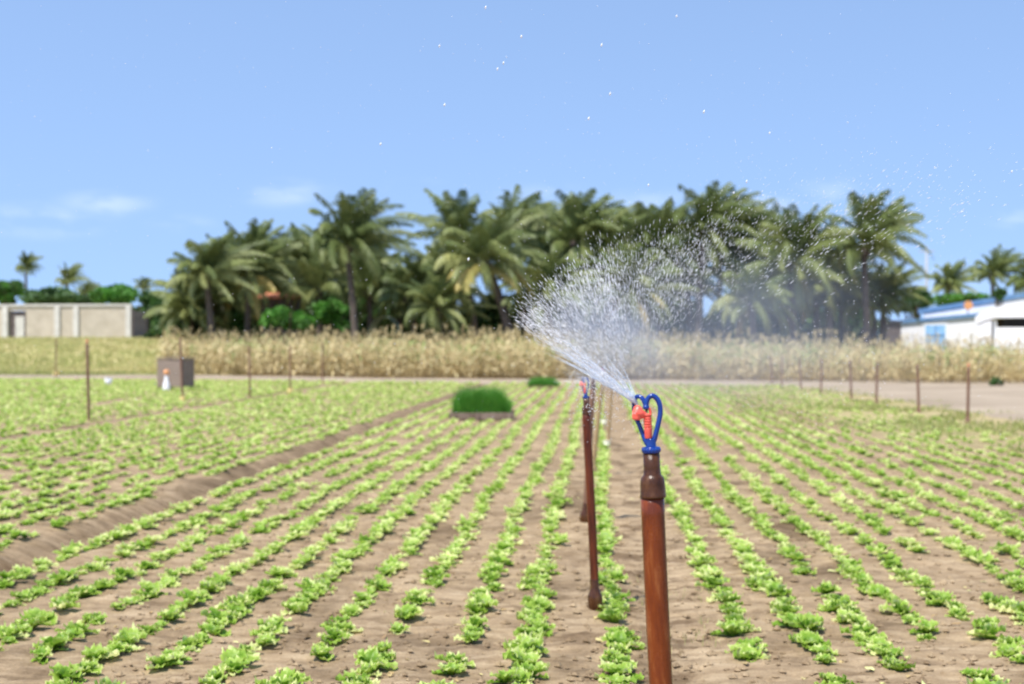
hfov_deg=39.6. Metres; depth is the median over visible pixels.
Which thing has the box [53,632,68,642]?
lettuce
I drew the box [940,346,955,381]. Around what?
maize stalk
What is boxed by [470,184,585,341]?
coconut palm
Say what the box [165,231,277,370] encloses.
coconut palm
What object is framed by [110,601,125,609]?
lettuce
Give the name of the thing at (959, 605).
lettuce
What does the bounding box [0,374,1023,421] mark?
sand track
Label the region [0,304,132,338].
block wall
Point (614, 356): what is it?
maize stalk
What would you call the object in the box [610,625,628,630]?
lettuce
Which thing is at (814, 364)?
maize stalk
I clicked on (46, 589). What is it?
lettuce
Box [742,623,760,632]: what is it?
lettuce
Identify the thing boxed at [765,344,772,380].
maize stalk
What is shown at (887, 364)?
maize stalk
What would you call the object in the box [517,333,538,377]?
maize stalk
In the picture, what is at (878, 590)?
lettuce
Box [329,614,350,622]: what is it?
lettuce
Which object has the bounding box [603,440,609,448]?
plastic cup
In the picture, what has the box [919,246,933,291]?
utility pole
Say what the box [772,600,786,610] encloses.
lettuce
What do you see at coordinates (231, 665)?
lettuce
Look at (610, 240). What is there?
coconut palm
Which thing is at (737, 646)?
lettuce
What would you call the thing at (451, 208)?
coconut palm
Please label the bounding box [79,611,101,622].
lettuce
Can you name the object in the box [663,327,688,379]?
maize stalk
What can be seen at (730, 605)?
lettuce
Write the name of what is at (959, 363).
maize stalk
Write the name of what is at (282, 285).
coconut palm
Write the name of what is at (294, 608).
lettuce
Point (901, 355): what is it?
maize stalk
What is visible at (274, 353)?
maize stalk
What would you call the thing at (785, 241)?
coconut palm
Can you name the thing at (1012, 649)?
lettuce
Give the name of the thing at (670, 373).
maize stalk
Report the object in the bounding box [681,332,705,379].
maize stalk
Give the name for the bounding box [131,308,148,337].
sheet metal gate
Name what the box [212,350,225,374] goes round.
maize stalk
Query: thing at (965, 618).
lettuce
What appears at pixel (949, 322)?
white house
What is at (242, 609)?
lettuce
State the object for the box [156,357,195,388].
utility box
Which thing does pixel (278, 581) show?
lettuce
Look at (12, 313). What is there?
door
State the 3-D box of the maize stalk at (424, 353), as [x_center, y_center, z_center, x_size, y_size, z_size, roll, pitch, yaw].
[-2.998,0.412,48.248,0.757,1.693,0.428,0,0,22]
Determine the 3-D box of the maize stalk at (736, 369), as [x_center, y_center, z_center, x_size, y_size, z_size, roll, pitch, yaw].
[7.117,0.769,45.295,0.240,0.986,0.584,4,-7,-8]
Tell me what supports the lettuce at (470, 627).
on the ground at (626, 473)
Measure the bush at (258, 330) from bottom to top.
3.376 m
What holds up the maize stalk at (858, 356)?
on the sand track
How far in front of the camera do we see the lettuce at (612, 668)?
5.26 m
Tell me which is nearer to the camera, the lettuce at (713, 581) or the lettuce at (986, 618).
the lettuce at (986, 618)
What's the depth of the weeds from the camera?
23.46 m
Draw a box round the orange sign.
[964,301,972,313]
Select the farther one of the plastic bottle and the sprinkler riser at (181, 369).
the plastic bottle
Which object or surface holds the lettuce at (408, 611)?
on the ground at (626, 473)
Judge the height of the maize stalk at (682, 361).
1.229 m
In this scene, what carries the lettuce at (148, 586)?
on the ground at (626, 473)
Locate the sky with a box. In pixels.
[0,0,1023,341]
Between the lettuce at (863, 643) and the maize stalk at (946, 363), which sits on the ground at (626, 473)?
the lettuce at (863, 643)
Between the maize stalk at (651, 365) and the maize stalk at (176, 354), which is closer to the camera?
the maize stalk at (651, 365)
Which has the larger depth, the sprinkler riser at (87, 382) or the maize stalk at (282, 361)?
the maize stalk at (282, 361)
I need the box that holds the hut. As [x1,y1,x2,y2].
[257,292,304,360]
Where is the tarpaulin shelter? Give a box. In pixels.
[365,316,404,346]
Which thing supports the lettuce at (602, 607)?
on the ground at (626, 473)
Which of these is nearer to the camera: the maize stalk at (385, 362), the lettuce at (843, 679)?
the lettuce at (843, 679)
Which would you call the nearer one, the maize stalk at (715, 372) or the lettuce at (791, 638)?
the lettuce at (791, 638)
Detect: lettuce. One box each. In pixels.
[0,570,26,581]
[0,579,14,588]
[0,600,15,607]
[0,621,29,638]
[1,635,18,645]
[7,598,26,606]
[10,589,33,601]
[11,615,46,628]
[16,623,32,633]
[19,607,57,624]
[27,588,44,599]
[30,645,52,664]
[32,579,54,590]
[32,586,51,595]
[32,635,68,649]
[37,578,57,585]
[42,573,66,584]
[45,677,82,683]
[49,594,79,609]
[49,662,86,682]
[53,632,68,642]
[54,620,100,633]
[56,627,84,641]
[60,584,101,597]
[65,591,79,598]
[66,597,78,604]
[68,660,100,673]
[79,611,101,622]
[81,642,118,661]
[87,612,107,624]
[88,658,102,673]
[89,580,115,589]
[91,577,116,584]
[94,676,125,683]
[103,641,127,657]
[107,632,138,645]
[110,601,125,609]
[111,576,126,582]
[111,623,146,644]
[118,596,142,605]
[120,641,141,651]
[131,577,167,594]
[132,595,149,601]
[135,590,159,598]
[137,624,161,634]
[145,652,182,669]
[147,619,168,629]
[156,574,180,587]
[156,607,184,620]
[161,651,191,663]
[162,647,180,653]
[164,605,180,610]
[168,597,189,609]
[169,604,189,611]
[173,634,203,647]
[176,588,205,604]
[176,645,200,653]
[189,632,211,644]
[190,589,212,599]
[191,578,225,592]
[197,621,230,636]
[199,675,225,683]
[200,606,236,623]
[202,666,227,682]
[205,579,224,586]
[205,616,229,626]
[211,575,233,583]
[212,592,250,609]
[213,645,260,670]
[218,654,249,675]
[224,602,251,618]
[227,610,241,620]
[234,643,261,651]
[237,585,270,601]
[238,648,255,654]
[244,585,267,595]
[244,603,254,608]
[248,633,279,646]
[249,622,282,635]
[251,617,287,633]
[255,674,296,683]
[257,631,274,638]
[258,578,287,589]
[263,577,282,585]
[263,587,276,593]
[266,667,304,683]
[268,613,291,624]
[280,601,308,614]
[284,596,307,604]
[286,596,311,605]
[294,577,333,593]
[295,591,318,601]
[298,672,312,681]
[301,586,325,595]
[310,645,334,661]
[313,641,325,646]
[315,577,337,590]
[316,623,353,644]
[324,575,340,582]
[324,620,336,626]
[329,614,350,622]
[331,620,363,632]
[335,670,371,681]
[340,604,360,614]
[341,602,362,616]
[341,678,353,683]
[350,659,381,676]
[350,674,379,683]
[352,591,373,601]
[353,648,397,669]
[354,601,369,608]
[363,591,377,596]
[363,599,375,605]
[364,577,391,591]
[365,586,378,593]
[368,639,394,652]
[378,651,395,660]
[389,622,409,634]
[393,602,423,619]
[401,593,435,604]
[405,587,429,596]
[416,679,445,683]
[419,577,442,583]
[428,579,444,587]
[431,661,466,675]
[435,651,475,667]
[453,629,479,642]
[460,614,488,627]
[460,623,484,634]
[463,603,486,615]
[465,592,490,602]
[467,588,493,596]
[467,588,498,614]
[480,581,504,591]
[482,575,498,582]
[485,666,516,683]
[502,646,549,666]
[503,631,542,648]
[506,634,548,653]
[511,660,548,678]
[511,667,533,683]
[512,625,544,636]
[512,648,537,654]
[516,576,542,588]
[516,604,539,613]
[516,607,548,621]
[519,631,543,638]
[520,595,533,605]
[520,615,546,630]
[523,612,546,620]
[524,583,549,589]
[524,594,555,609]
[526,620,555,636]
[532,586,556,598]
[593,658,643,679]
[596,605,607,611]
[598,673,636,683]
[599,574,611,584]
[599,605,627,622]
[599,647,620,658]
[600,630,645,649]
[601,590,619,598]
[601,600,629,613]
[602,654,630,664]
[603,580,618,587]
[603,597,626,607]
[604,584,620,591]
[604,590,635,602]
[604,626,625,635]
[606,566,628,581]
[606,642,631,652]
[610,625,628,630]
[612,629,639,639]
[695,571,732,591]
[706,590,736,601]
[710,617,747,636]
[713,586,730,590]
[716,594,743,604]
[718,601,745,612]
[721,606,743,615]
[721,612,750,624]
[724,636,767,653]
[733,643,770,662]
[736,636,762,646]
[742,575,763,587]
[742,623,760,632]
[752,579,780,590]
[763,581,791,596]
[769,595,797,607]
[769,596,786,604]
[770,598,805,616]
[771,612,805,626]
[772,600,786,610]
[788,612,824,631]
[788,627,821,643]
[793,630,830,648]
[809,643,837,654]
[810,579,841,593]
[812,653,836,663]
[814,673,859,683]
[817,595,858,607]
[817,599,846,611]
[819,671,837,681]
[820,593,836,597]
[827,593,852,602]
[828,680,843,683]
[831,606,862,623]
[837,604,864,615]
[839,622,886,638]
[847,611,877,629]
[850,630,868,643]
[851,571,873,586]
[853,581,872,587]
[854,634,890,645]
[857,585,868,593]
[857,642,891,655]
[866,583,891,596]
[868,635,893,646]
[875,646,910,659]
[876,655,906,665]
[878,595,919,617]
[883,659,915,671]
[885,593,898,602]
[901,614,920,624]
[902,614,923,622]
[903,577,934,587]
[908,618,939,633]
[909,575,933,584]
[914,586,932,592]
[916,632,935,640]
[918,589,943,600]
[925,590,959,605]
[927,590,942,597]
[945,605,974,617]
[947,600,966,608]
[955,614,969,620]
[959,667,977,677]
[966,622,1006,638]
[966,675,1020,683]
[971,615,1000,626]
[973,667,1003,680]
[977,619,997,627]
[980,590,998,603]
[989,595,1011,606]
[989,596,1017,609]
[989,640,1023,657]
[992,640,1000,645]
[996,635,1023,647]
[998,599,1023,613]
[1003,575,1023,587]
[1009,608,1023,620]
[1009,654,1023,662]
[1012,584,1023,591]
[1013,614,1023,624]
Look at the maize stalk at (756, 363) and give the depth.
45.14 m
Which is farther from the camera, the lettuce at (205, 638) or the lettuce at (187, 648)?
the lettuce at (205, 638)
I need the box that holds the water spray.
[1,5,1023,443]
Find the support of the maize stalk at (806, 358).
on the ground at (626, 473)
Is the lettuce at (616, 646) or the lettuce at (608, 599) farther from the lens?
the lettuce at (608, 599)
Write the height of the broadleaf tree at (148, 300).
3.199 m
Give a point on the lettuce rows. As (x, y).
(606, 537)
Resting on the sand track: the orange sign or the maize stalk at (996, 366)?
the maize stalk at (996, 366)
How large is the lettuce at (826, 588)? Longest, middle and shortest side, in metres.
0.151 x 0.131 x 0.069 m
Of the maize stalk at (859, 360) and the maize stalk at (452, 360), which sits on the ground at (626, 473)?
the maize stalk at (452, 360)
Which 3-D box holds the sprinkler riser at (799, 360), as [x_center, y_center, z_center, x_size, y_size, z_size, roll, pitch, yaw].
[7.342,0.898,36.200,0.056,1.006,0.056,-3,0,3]
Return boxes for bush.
[142,319,168,338]
[165,303,219,339]
[165,318,202,340]
[217,308,253,341]
[220,304,260,342]
[258,305,316,370]
[301,289,333,363]
[302,329,348,351]
[312,297,350,344]
[330,288,372,338]
[347,299,392,343]
[373,306,420,346]
[408,301,458,346]
[444,298,499,344]
[461,289,519,347]
[498,303,540,348]
[516,303,572,336]
[560,301,620,342]
[587,310,627,341]
[620,307,655,347]
[648,298,703,345]
[667,302,730,350]
[706,288,764,345]
[727,308,784,348]
[774,300,821,348]
[775,332,781,343]
[796,305,838,345]
[823,307,886,348]
[900,300,922,319]
[901,288,935,318]
[932,291,989,305]
[989,375,1003,385]
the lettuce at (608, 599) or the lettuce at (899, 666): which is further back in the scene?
the lettuce at (608, 599)
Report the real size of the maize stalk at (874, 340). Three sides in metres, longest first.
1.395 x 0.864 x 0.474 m
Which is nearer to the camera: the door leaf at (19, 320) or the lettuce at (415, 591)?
the lettuce at (415, 591)
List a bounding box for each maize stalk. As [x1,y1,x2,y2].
[153,334,169,363]
[156,325,173,362]
[162,334,169,356]
[164,333,177,356]
[168,329,185,356]
[177,330,187,356]
[184,327,198,359]
[200,343,214,374]
[202,333,228,373]
[207,343,212,374]
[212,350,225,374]
[213,336,234,374]
[213,341,221,373]
[219,338,243,375]
[220,329,230,374]
[220,337,243,374]
[226,337,232,374]
[232,332,255,375]
[245,344,257,372]
[252,326,273,375]
[255,348,262,374]
[261,329,282,375]
[264,333,284,375]
[265,325,275,375]
[265,338,283,375]
[267,332,279,375]
[269,335,288,375]
[279,345,287,375]
[281,332,298,375]
[281,336,299,373]
[285,333,299,373]
[288,339,295,375]
[291,329,307,374]
[292,333,305,376]
[298,328,317,376]
[298,340,307,374]
[304,337,318,376]
[304,340,321,375]
[311,335,336,376]
[313,347,320,376]
[315,333,334,373]
[320,339,338,372]
[326,329,345,376]
[330,333,338,376]
[339,332,357,376]
[340,336,355,376]
[341,346,347,376]
[344,340,357,377]
[349,339,367,377]
[350,332,373,375]
[352,336,373,375]
[354,336,365,376]
[361,337,377,376]
[364,327,388,376]
[366,332,392,377]
[371,339,383,375]
[375,345,392,376]
[377,346,392,377]
[380,331,395,375]
[387,340,393,377]
[387,341,403,372]
[391,339,401,377]
[391,342,404,377]
[398,339,412,375]
[399,334,415,377]
[401,346,415,377]
[405,349,419,376]
[413,333,430,377]
[414,330,435,373]
[418,340,425,377]
[420,329,437,375]
[426,329,443,377]
[427,349,431,377]
[440,331,447,377]
[441,341,459,372]
[441,345,450,377]
[445,339,459,378]
[447,338,461,375]
[447,339,467,378]
[453,339,468,378]
[453,343,468,376]
[461,342,475,378]
[466,332,478,372]
[467,326,494,378]
[467,336,485,375]
[470,329,493,378]
[475,329,496,377]
[483,333,507,378]
[484,333,505,377]
[486,338,499,378]
[491,331,504,378]
[491,344,506,378]
[498,332,514,378]
[499,332,526,378]
[501,331,517,378]
[507,340,528,378]
[508,338,529,378]
[516,337,533,378]
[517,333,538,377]
[518,330,539,377]
[520,341,543,378]
[528,339,543,375]
[534,337,546,376]
[535,323,556,378]
[543,345,551,375]
[545,340,560,375]
[549,341,564,377]
[550,333,562,378]
[555,342,570,375]
[556,336,574,378]
[559,336,576,377]
[559,337,566,375]
[560,331,580,378]
[563,332,580,377]
[565,335,588,378]
[571,336,590,377]
[575,331,590,377]
[577,330,597,378]
[592,330,612,373]
[599,334,613,375]
[603,335,622,379]
[608,340,626,375]
[614,331,639,379]
[615,348,626,379]
[619,325,643,379]
[622,340,626,378]
[629,333,649,377]
[630,350,640,377]
[633,331,647,378]
[634,343,651,379]
[635,343,648,377]
[642,332,659,377]
[643,342,658,378]
[645,330,668,377]
[647,339,661,378]
[651,338,668,378]
[662,340,673,379]
[662,341,677,378]
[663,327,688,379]
[663,349,676,378]
[675,348,686,376]
[676,333,698,378]
[678,333,694,378]
[678,344,685,376]
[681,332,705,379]
[683,339,704,379]
[684,345,699,375]
[691,336,707,379]
[695,343,711,377]
[697,349,706,379]
[703,347,712,376]
[707,344,714,378]
[711,339,720,376]
[714,352,724,379]
[719,331,743,376]
[719,349,730,379]
[724,351,734,379]
[725,338,732,375]
[728,347,746,379]
[732,351,741,379]
[737,339,750,379]
[740,341,758,379]
[748,352,755,380]
[749,355,766,379]
[751,344,761,376]
[752,333,773,376]
[754,350,764,379]
[761,336,781,379]
[761,343,781,378]
[763,351,777,380]
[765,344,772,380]
[771,346,787,379]
[772,350,785,380]
[775,344,793,380]
[780,341,797,377]
[780,355,791,380]
[788,348,801,380]
[790,341,806,380]
[793,346,807,380]
[802,349,811,380]
[803,335,815,380]
[805,340,824,379]
[807,351,818,378]
[810,343,819,380]
[815,352,827,380]
[816,341,825,380]
[825,350,833,380]
[827,340,843,377]
[829,338,846,380]
[831,352,843,381]
[835,342,845,380]
[837,336,859,381]
[837,345,852,381]
[843,336,859,379]
[848,334,871,381]
[851,340,868,377]
[851,353,861,381]
[857,347,872,381]
[864,337,885,376]
[867,339,884,380]
[868,344,880,381]
[879,352,888,381]
[882,349,893,381]
[887,343,906,380]
[891,333,911,376]
[893,335,915,381]
[895,346,910,382]
[900,333,920,382]
[901,347,914,381]
[908,341,933,382]
[919,341,937,382]
[921,344,942,382]
[926,331,948,382]
[927,339,950,381]
[928,342,940,381]
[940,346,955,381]
[943,339,954,377]
[943,356,950,379]
[945,346,954,381]
[950,339,972,380]
[954,338,978,382]
[954,352,969,381]
[969,343,987,380]
[969,346,987,382]
[973,338,982,381]
[974,346,989,382]
[975,337,996,379]
[979,341,990,381]
[980,342,1000,377]
[983,345,996,379]
[988,340,1005,376]
[989,340,1012,378]
[995,338,1017,382]
[998,353,1007,380]
[1001,349,1016,381]
[1003,353,1018,381]
[1003,353,1019,382]
[1008,337,1023,378]
[1010,350,1023,380]
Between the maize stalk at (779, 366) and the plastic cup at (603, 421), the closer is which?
the plastic cup at (603, 421)
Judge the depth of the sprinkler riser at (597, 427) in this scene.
13.38 m
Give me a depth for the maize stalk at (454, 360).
48.36 m
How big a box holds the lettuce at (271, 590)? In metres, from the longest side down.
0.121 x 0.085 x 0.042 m
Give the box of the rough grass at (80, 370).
[0,336,161,375]
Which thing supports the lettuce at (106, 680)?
on the ground at (626, 473)
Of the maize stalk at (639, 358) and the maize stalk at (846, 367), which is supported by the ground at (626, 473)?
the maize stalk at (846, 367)
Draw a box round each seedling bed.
[446,382,516,420]
[526,376,559,387]
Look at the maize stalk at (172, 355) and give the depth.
53.33 m
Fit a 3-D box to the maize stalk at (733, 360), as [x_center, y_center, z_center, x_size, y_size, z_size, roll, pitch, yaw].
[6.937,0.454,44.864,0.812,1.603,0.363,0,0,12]
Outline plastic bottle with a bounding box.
[163,370,169,390]
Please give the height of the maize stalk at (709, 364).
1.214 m
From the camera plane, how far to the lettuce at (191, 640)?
5.79 m
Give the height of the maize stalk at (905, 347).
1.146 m
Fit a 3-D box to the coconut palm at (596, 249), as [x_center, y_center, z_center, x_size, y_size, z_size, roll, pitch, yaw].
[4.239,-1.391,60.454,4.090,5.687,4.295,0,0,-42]
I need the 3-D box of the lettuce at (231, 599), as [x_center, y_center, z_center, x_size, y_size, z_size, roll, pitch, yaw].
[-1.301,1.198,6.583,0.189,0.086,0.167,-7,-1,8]
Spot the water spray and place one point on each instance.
(599, 373)
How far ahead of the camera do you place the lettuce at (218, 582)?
7.19 m
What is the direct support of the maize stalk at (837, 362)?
on the sand track
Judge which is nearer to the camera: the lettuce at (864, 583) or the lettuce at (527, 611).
the lettuce at (527, 611)
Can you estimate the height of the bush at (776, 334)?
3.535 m
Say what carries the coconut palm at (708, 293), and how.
on the ground at (626, 473)
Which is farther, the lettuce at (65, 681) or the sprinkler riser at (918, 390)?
the sprinkler riser at (918, 390)
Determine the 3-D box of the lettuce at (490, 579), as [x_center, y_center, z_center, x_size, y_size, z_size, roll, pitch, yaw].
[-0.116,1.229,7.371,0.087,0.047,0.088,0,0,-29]
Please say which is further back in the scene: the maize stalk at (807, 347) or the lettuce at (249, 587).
the maize stalk at (807, 347)
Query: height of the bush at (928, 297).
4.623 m
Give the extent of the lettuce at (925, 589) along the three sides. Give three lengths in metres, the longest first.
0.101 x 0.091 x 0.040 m
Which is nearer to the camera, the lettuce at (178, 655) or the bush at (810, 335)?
the lettuce at (178, 655)
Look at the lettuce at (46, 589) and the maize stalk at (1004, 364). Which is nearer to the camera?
the lettuce at (46, 589)
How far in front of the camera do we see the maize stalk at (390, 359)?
49.28 m
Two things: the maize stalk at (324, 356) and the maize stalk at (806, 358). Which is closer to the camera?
the maize stalk at (806, 358)
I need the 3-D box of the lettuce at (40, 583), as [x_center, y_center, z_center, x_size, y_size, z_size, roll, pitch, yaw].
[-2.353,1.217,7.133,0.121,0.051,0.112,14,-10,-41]
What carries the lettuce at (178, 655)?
on the ground at (626, 473)
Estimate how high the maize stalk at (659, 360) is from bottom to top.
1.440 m
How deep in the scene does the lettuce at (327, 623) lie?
6.22 m
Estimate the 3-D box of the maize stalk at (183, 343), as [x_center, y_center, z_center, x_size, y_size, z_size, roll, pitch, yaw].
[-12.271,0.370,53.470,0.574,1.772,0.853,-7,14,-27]
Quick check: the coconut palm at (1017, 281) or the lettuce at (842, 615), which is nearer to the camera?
the lettuce at (842, 615)
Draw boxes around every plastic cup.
[105,378,111,384]
[601,419,606,425]
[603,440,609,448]
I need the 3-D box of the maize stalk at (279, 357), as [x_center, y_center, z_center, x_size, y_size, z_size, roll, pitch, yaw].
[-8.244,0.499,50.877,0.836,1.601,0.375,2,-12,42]
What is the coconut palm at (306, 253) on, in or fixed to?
on the ground at (626, 473)
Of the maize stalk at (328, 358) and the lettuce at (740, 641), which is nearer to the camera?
the lettuce at (740, 641)
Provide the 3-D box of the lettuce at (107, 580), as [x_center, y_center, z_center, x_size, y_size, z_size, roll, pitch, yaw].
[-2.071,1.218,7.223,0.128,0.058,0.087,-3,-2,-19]
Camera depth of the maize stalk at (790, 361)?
44.58 m
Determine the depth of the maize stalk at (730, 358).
45.38 m
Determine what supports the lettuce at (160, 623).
on the ground at (626, 473)
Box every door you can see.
[10,311,25,338]
[925,325,945,350]
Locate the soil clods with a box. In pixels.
[100,486,1023,683]
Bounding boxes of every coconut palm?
[15,251,44,288]
[55,262,90,288]
[75,281,101,294]
[132,276,158,303]
[143,267,243,342]
[148,271,241,345]
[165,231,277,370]
[179,272,266,347]
[206,232,243,340]
[214,218,310,357]
[238,278,322,333]
[262,247,347,371]
[275,222,354,298]
[287,213,345,280]
[308,187,434,360]
[328,250,402,370]
[343,253,417,344]
[346,239,405,308]
[376,253,453,350]
[393,247,437,353]
[394,188,498,354]
[394,240,488,367]
[398,270,497,345]
[434,208,553,372]
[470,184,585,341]
[495,252,610,372]
[499,255,589,350]
[513,194,592,265]
[521,218,567,269]
[532,188,626,339]
[544,241,592,356]
[557,244,655,346]
[568,202,663,338]
[590,241,699,359]
[607,263,695,366]
[615,196,716,341]
[617,204,649,351]
[648,204,696,266]
[662,251,726,355]
[668,180,770,350]
[691,224,750,299]
[704,260,788,368]
[706,193,787,344]
[709,254,799,358]
[735,203,866,369]
[752,202,807,340]
[772,258,849,367]
[801,253,899,356]
[801,283,859,362]
[811,222,870,348]
[821,189,933,369]
[821,266,905,355]
[860,261,940,370]
[927,258,978,294]
[968,244,1023,297]
[1004,258,1023,293]
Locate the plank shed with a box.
[877,320,903,353]
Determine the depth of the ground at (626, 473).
8.69 m
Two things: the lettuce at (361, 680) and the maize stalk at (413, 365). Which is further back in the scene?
the maize stalk at (413, 365)
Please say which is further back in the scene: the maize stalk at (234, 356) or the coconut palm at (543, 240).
the coconut palm at (543, 240)
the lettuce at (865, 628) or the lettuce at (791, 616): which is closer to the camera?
the lettuce at (865, 628)
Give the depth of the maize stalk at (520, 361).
46.83 m
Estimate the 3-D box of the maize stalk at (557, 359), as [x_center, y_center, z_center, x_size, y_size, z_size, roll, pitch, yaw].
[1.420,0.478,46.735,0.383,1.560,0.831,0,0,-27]
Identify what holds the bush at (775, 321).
on the ground at (626, 473)
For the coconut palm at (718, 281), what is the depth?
68.90 m
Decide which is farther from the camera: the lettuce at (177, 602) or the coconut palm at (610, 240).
the coconut palm at (610, 240)
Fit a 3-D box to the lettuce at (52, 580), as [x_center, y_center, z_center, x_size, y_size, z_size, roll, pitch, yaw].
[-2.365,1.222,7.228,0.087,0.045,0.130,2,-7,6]
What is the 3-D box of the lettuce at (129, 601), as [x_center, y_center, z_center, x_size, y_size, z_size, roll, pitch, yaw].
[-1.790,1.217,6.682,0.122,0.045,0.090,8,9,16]
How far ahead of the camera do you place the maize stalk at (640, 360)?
46.31 m
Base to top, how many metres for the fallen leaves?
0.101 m
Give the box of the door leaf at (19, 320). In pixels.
[15,316,23,336]
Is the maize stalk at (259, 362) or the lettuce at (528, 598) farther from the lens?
the maize stalk at (259, 362)
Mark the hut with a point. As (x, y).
(273, 298)
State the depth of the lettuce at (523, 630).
6.06 m
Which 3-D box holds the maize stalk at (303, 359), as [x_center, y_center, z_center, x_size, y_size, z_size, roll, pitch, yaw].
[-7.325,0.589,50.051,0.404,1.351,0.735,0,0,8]
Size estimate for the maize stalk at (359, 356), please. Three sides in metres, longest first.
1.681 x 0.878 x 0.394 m
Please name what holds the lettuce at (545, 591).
on the ground at (626, 473)
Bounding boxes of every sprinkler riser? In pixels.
[55,338,56,375]
[85,339,89,419]
[179,338,183,395]
[248,345,250,398]
[289,346,290,387]
[322,343,322,383]
[579,377,602,609]
[580,364,595,522]
[593,367,605,471]
[606,373,613,443]
[632,393,672,683]
[770,355,772,383]
[781,356,782,386]
[798,358,801,389]
[820,358,822,394]
[849,359,852,399]
[875,362,878,403]
[916,364,920,412]
[965,363,969,422]
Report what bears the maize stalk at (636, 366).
on the sand track
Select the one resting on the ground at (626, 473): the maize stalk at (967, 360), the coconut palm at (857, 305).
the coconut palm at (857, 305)
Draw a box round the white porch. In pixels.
[975,304,1023,369]
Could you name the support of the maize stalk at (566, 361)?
on the ground at (626, 473)
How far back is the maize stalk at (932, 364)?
42.59 m
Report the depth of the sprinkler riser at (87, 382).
22.78 m
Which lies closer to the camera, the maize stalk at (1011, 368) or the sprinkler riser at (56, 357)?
the maize stalk at (1011, 368)
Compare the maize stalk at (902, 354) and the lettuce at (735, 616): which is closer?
the lettuce at (735, 616)
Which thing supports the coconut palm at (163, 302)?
on the ground at (626, 473)
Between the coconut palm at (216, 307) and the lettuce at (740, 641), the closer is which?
the lettuce at (740, 641)
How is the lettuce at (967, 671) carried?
on the ground at (626, 473)
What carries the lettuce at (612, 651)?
on the ground at (626, 473)
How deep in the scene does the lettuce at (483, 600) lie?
6.59 m
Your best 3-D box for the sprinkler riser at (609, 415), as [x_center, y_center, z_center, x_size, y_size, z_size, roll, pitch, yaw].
[1.181,0.888,17.200,0.070,1.028,0.070,4,0,3]
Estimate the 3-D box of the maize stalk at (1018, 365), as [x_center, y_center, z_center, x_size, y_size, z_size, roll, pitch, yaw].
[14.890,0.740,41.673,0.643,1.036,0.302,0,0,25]
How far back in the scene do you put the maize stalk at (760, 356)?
44.36 m
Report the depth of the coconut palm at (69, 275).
199.65 m
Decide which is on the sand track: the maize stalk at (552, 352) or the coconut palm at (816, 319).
the maize stalk at (552, 352)
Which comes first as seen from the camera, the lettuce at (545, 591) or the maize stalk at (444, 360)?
the lettuce at (545, 591)
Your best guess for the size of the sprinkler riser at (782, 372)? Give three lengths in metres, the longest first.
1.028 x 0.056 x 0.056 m
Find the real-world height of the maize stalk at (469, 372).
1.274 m
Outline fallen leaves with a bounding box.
[104,435,1015,683]
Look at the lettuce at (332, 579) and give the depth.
7.38 m
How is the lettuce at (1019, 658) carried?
on the ground at (626, 473)
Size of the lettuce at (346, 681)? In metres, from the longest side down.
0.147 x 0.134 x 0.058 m
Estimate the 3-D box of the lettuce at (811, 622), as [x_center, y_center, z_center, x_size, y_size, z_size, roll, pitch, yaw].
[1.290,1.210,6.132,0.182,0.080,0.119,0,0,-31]
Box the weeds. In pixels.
[603,383,1023,651]
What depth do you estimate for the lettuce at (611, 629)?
6.03 m
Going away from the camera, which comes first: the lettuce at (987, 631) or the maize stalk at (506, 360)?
the lettuce at (987, 631)
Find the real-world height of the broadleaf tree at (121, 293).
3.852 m
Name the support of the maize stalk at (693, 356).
on the sand track
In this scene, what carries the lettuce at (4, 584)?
on the ground at (626, 473)
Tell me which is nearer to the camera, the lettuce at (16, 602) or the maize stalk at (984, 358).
the lettuce at (16, 602)
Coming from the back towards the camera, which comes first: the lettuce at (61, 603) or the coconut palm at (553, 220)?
the coconut palm at (553, 220)
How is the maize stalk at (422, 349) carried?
on the ground at (626, 473)
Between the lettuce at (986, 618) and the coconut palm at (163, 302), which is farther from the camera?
the coconut palm at (163, 302)
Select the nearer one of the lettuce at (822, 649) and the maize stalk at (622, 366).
the lettuce at (822, 649)
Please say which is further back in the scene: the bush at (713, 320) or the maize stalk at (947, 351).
the bush at (713, 320)
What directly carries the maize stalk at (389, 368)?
on the ground at (626, 473)
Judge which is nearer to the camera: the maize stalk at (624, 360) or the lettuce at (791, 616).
the lettuce at (791, 616)
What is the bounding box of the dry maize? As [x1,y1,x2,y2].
[152,323,1023,381]
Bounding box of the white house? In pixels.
[901,293,1023,359]
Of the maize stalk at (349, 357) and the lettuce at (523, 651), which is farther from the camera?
the maize stalk at (349, 357)
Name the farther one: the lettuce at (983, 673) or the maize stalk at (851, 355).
the maize stalk at (851, 355)
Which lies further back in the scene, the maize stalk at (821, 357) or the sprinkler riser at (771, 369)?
the maize stalk at (821, 357)
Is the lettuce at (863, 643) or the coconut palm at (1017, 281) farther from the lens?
the coconut palm at (1017, 281)
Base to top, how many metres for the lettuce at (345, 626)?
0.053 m
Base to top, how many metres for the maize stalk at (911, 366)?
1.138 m
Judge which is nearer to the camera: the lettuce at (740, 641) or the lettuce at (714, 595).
the lettuce at (740, 641)
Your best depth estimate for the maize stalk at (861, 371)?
43.27 m
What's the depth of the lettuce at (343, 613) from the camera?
6.61 m
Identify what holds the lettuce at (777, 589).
on the ground at (626, 473)
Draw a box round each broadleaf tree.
[0,279,24,303]
[18,286,94,303]
[88,283,139,303]
[132,290,165,328]
[990,287,1007,326]
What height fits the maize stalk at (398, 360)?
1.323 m
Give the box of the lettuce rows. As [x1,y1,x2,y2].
[0,377,1023,683]
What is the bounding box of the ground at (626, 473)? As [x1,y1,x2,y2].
[0,339,1023,683]
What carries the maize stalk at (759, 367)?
on the sand track
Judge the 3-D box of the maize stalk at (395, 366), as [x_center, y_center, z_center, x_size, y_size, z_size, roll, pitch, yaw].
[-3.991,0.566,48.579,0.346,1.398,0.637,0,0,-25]

